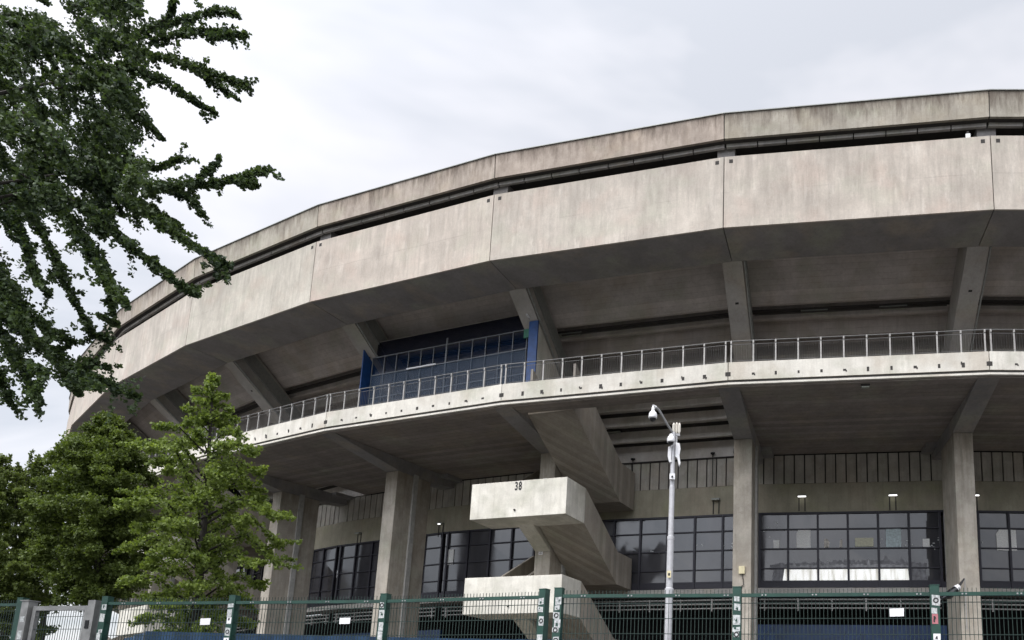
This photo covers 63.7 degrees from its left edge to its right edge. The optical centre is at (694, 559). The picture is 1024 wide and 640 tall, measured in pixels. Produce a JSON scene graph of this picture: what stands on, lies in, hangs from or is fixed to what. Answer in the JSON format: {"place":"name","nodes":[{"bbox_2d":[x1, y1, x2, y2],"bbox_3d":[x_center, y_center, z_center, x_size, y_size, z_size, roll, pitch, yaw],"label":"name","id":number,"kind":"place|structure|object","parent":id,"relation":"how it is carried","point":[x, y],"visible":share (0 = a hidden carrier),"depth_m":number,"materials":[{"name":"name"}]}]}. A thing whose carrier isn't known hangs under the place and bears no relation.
{"place":"outdoors","nodes":[
{"label":"outdoors","id":0,"kind":"place"},
{"bbox_2d":[0,0,1023,639],"label":"sky","id":1,"kind":"structure","parent":0,"point":[350,97],"materials":[{"name":"white"}]},
{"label":"pavement","id":2,"kind":"structure","parent":0,"visible":0},
{"bbox_2d":[15,600,101,639],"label":"gate","id":3,"kind":"structure","parent":2,"relation":"on","point":[28,621],"depth_m":12.69,"materials":[{"name":"metal"}]},
{"bbox_2d":[0,0,284,424],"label":"ginkgo tree","id":4,"kind":"object","parent":2,"relation":"on","point":[92,169],"visible":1,"depth_m":11.75,"materials":[{"name":"green plant"}]},
{"bbox_2d":[0,584,1023,639],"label":"fence","id":5,"kind":"object","parent":2,"relation":"on","point":[385,601],"visible":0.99,"depth_m":10.80,"materials":[{"name":"green metal"}]},
{"bbox_2d":[200,618,210,624],"bbox_3d":[-7.460,0.943,12.114,0.176,0.104,0.007,-1,-11,11],"label":"notice plate","id":6,"kind":"object","parent":5,"relation":"attached to","point":[204,621],"visible":1,"depth_m":12.11,"materials":[{"name":"white plastic"}]},
{"bbox_2d":[339,618,350,623],"bbox_3d":[-5.125,0.895,11.644,0.176,0.094,0.006,-1,-11,12],"label":"notice plate","id":7,"kind":"object","parent":5,"relation":"attached to","point":[344,621],"visible":1,"depth_m":11.64,"materials":[{"name":"white plastic"}]},
{"bbox_2d":[889,608,903,616],"bbox_3d":[2.513,0.655,9.878,0.176,0.104,0.006,-1,-11,10],"label":"notice plate","id":8,"kind":"object","parent":5,"relation":"attached to","point":[894,612],"visible":1,"depth_m":9.88,"materials":[{"name":"white plastic"}]},
{"label":"ground","id":9,"kind":"structure","parent":0,"visible":0},
{"bbox_2d":[0,465,39,639],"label":"broadleaf tree","id":10,"kind":"object","parent":9,"relation":"on","point":[14,524],"visible":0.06,"depth_m":37.55,"materials":[{"name":"green plant"}]},
{"bbox_2d":[0,453,52,633],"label":"broadleaf tree","id":11,"kind":"object","parent":9,"relation":"on","point":[7,473],"visible":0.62,"depth_m":33.91,"materials":[{"name":"green plant"}]},
{"bbox_2d":[0,449,60,639],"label":"broadleaf tree","id":12,"kind":"object","parent":9,"relation":"on","point":[37,467],"visible":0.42,"depth_m":34.33,"materials":[{"name":"green plant"}]},
{"bbox_2d":[39,471,63,639],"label":"broadleaf tree","id":13,"kind":"object","parent":9,"relation":"on","point":[45,617],"visible":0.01,"depth_m":38.05,"materials":[{"name":"green plant"}]},
{"bbox_2d":[18,407,169,614],"bbox_3d":[-20.634,0.453,27.159,4.390,11.975,4.535,10,-14,-36],"label":"broadleaf tree","id":14,"kind":"object","parent":9,"relation":"on","point":[89,532],"visible":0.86,"depth_m":26.85,"materials":[{"name":"green plant"}]},
{"bbox_2d":[109,371,303,632],"bbox_3d":[-14.141,0.022,22.532,4.421,11.298,4.912,-8,-15,41],"label":"ginkgo tree","id":15,"kind":"object","parent":9,"relation":"on","point":[203,557],"visible":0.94,"depth_m":22.31,"materials":[{"name":"green plant"}]},
{"bbox_2d":[124,631,549,639],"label":"blue hoarding","id":16,"kind":"object","parent":9,"relation":"on","point":[290,637],"visible":0.69,"depth_m":15.21,"materials":[{"name":"metal"}]},
{"bbox_2d":[65,89,1023,639],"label":"stadium","id":17,"kind":"object","parent":9,"relation":"on","point":[685,273],"visible":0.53,"depth_m":43.41,"materials":[{"name":"concrete"}]},
{"bbox_2d":[236,559,264,616],"bbox_3d":[-38.461,2.724,66.899,10.590,4.425,0.160,-9,-15,41],"label":"window","id":18,"kind":"structure","parent":17,"relation":"in","point":[258,574],"depth_m":64.88,"materials":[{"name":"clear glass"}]},
{"bbox_2d":[307,545,338,607],"bbox_3d":[-30.205,1.617,60.389,10.586,4.425,0.160,-7,-14,35],"label":"window","id":19,"kind":"structure","parent":17,"relation":"in","point":[324,564],"depth_m":58.39,"materials":[{"name":"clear glass"}]},
{"bbox_2d":[334,532,444,604],"bbox_3d":[-21.236,0.722,54.874,10.583,4.425,0.160,-5,-13,28],"label":"window","id":20,"kind":"structure","parent":17,"relation":"in","point":[357,563],"depth_m":55.85,"materials":[{"name":"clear glass"}]},
{"bbox_2d":[436,522,443,536],"bbox_3d":[-16.966,-2.003,52.858,0.480,0.910,0.275,-3,-12,22],"label":"wall lamp","id":21,"kind":"object","parent":17,"relation":"attached to","point":[440,523],"visible":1,"depth_m":52.94,"materials":[{"name":"metal"}]},
{"bbox_2d":[447,549,453,564],"bbox_3d":[-16.116,-0.179,52.297,0.600,1.030,0.008,-3,-12,22],"label":"poster","id":22,"kind":"object","parent":17,"relation":"attached to","point":[450,555],"visible":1,"depth_m":52.26,"materials":[{"name":"paper"}]},
{"bbox_2d":[359,315,559,406],"bbox_3d":[-13.520,-10.481,46.922,12.112,5.350,4.840,-2,-12,18],"label":"glazed enclosure","id":23,"kind":"object","parent":17,"relation":"on","point":[495,342],"visible":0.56,"depth_m":45.33,"materials":[{"name":"glass"}]},
{"bbox_2d":[440,527,534,597],"bbox_3d":[-11.674,0.051,50.430,10.579,4.425,0.160,-3,-12,22],"label":"window","id":24,"kind":"structure","parent":17,"relation":"in","point":[478,553],"depth_m":51.41,"materials":[{"name":"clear glass"}]},
{"bbox_2d":[558,331,581,337],"bbox_3d":[-7.169,-12.995,45.762,1.440,0.200,0.280,-2,-12,15],"label":"strip lamp","id":25,"kind":"object","parent":17,"relation":"attached to","point":[560,335],"visible":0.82,"depth_m":45.71,"materials":[{"name":"metal"}]},
{"bbox_2d":[607,429,621,433],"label":"soffit lamp","id":26,"kind":"object","parent":17,"relation":"attached to","point":[614,431],"visible":0.89,"depth_m":47.91,"materials":[{"name":"black plastic"}]},
{"bbox_2d":[602,514,732,590],"bbox_3d":[-1.653,-0.386,47.125,10.575,4.425,0.160,-2,-12,15],"label":"window","id":27,"kind":"structure","parent":17,"relation":"in","point":[709,565],"depth_m":46.97,"materials":[{"name":"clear glass"}]},
{"bbox_2d":[710,452,714,485],"bbox_3d":[1.067,-5.405,47.265,0.300,2.060,0.300,-2,-12,15],"label":"spotlight","id":28,"kind":"object","parent":17,"relation":"on","point":[712,453],"visible":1,"depth_m":47.30,"materials":[{"name":"black metal"}]},
{"bbox_2d":[711,498,719,513],"bbox_3d":[1.239,-3.162,46.755,0.480,0.910,0.275,-2,-12,15],"label":"wall lamp","id":29,"kind":"object","parent":17,"relation":"attached to","point":[718,499],"visible":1,"depth_m":46.81,"materials":[{"name":"metal"}]},
{"bbox_2d":[739,566,744,585],"bbox_3d":[2.248,0.983,40.425,0.600,1.330,0.137,-1,-11,12],"label":"junction box","id":30,"kind":"object","parent":17,"relation":"attached to","point":[742,570],"visible":0.57,"depth_m":40.42,"materials":[{"name":"paint"}]},
{"bbox_2d":[773,540,778,547],"bbox_3d":[4.700,-0.902,45.664,0.340,0.480,0.009,0,-11,8],"label":"poster","id":31,"kind":"object","parent":17,"relation":"attached to","point":[775,543],"visible":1,"depth_m":45.66,"materials":[{"name":"paper"}]},
{"bbox_2d":[798,495,805,510],"bbox_3d":[6.184,-3.271,45.769,0.480,0.910,0.275,0,-11,8],"label":"wall lamp","id":32,"kind":"object","parent":17,"relation":"attached to","point":[799,496],"visible":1,"depth_m":45.84,"materials":[{"name":"metal"}]},
{"bbox_2d":[797,530,810,547],"bbox_3d":[6.235,-1.217,45.502,0.790,1.120,0.008,0,-11,8],"label":"poster","id":33,"kind":"object","parent":17,"relation":"attached to","point":[803,538],"visible":1,"depth_m":45.49,"materials":[{"name":"paper"}]},
{"bbox_2d":[801,309,827,314],"bbox_3d":[6.410,-13.327,42.597,1.440,0.200,0.280,0,-11,8],"label":"strip lamp","id":34,"kind":"object","parent":17,"relation":"attached to","point":[814,310],"visible":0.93,"depth_m":42.53,"materials":[{"name":"metal"}]},
{"bbox_2d":[824,539,841,547],"bbox_3d":[7.887,-0.945,45.206,1.020,0.500,0.008,0,-11,8],"label":"poster","id":35,"kind":"object","parent":17,"relation":"attached to","point":[826,543],"visible":1,"depth_m":45.23,"materials":[{"name":"paper"}]},
{"bbox_2d":[783,569,908,579],"bbox_3d":[8.484,0.789,44.781,7.000,0.740,0.006,0,-11,8],"label":"lit window film","id":36,"kind":"object","parent":17,"relation":"attached to","point":[842,574],"visible":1,"depth_m":44.76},
{"bbox_2d":[770,555,926,580],"bbox_3d":[8.619,0.469,44.823,8.700,1.469,0.003,0,-11,8],"label":"film edge","id":37,"kind":"object","parent":17,"relation":"attached to","point":[917,574],"visible":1,"depth_m":44.77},
{"bbox_2d":[758,510,945,587],"bbox_3d":[8.690,-0.582,45.005,10.573,4.425,0.160,0,-11,8],"label":"window","id":38,"kind":"structure","parent":17,"relation":"in","point":[915,526],"depth_m":45.07,"materials":[{"name":"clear glass"}]},
{"bbox_2d":[855,538,873,546],"bbox_3d":[9.600,-0.996,44.965,1.020,0.500,0.010,0,-11,8],"label":"poster","id":39,"kind":"object","parent":17,"relation":"attached to","point":[860,542],"visible":1,"depth_m":44.96,"materials":[{"name":"yellow paper"}]},
{"bbox_2d":[861,384,869,388],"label":"soffit lamp","id":40,"kind":"object","parent":17,"relation":"attached to","point":[863,386],"visible":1,"depth_m":36.61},
{"bbox_2d":[888,494,896,509],"bbox_3d":[11.240,-3.277,45.031,0.480,0.910,0.275,0,-11,8],"label":"wall lamp","id":41,"kind":"object","parent":17,"relation":"attached to","point":[889,495],"visible":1,"depth_m":45.08,"materials":[{"name":"metal"}]},
{"bbox_2d":[879,305,906,310],"bbox_3d":[10.488,-13.356,42.007,1.440,0.200,0.280,0,-11,8],"label":"strip lamp","id":42,"kind":"object","parent":17,"relation":"attached to","point":[893,306],"visible":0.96,"depth_m":41.94,"materials":[{"name":"metal"}]},
{"bbox_2d":[886,529,900,546],"bbox_3d":[11.208,-1.228,44.777,0.840,1.110,0.008,0,-11,8],"label":"poster","id":43,"kind":"object","parent":17,"relation":"attached to","point":[893,537],"visible":1,"depth_m":44.77,"materials":[{"name":"blue paper"}]},
{"bbox_2d":[923,539,929,546],"bbox_3d":[12.957,-0.927,44.460,0.370,0.510,0.009,0,-11,8],"label":"poster","id":44,"kind":"object","parent":17,"relation":"attached to","point":[926,542],"visible":1,"depth_m":44.45,"materials":[{"name":"paper"}]},
{"bbox_2d":[941,578,967,628],"bbox_3d":[12.526,2.074,38.281,1.350,2.475,0.444,3,-11,-11],"label":"column lamp","id":45,"kind":"object","parent":17,"relation":"attached to","point":[955,588],"visible":0.79,"depth_m":38.26,"materials":[{"name":"metal"}]},
{"bbox_2d":[943,510,1023,588],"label":"window","id":46,"kind":"structure","parent":17,"relation":"in","point":[997,568],"depth_m":44.16,"materials":[{"name":"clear glass"}]},
{"bbox_2d":[996,530,1016,550],"bbox_3d":[17.370,-1.089,44.267,1.100,1.200,0.010,1,-11,1],"label":"poster","id":47,"kind":"object","parent":17,"relation":"attached to","point":[1002,538],"visible":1,"depth_m":44.27,"materials":[{"name":"paper"}]},
{"bbox_2d":[649,405,680,639],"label":"camera mast","id":48,"kind":"object","parent":9,"relation":"on","point":[673,453],"visible":0.99,"depth_m":15.94,"materials":[{"name":"grey metal"}]}
]}

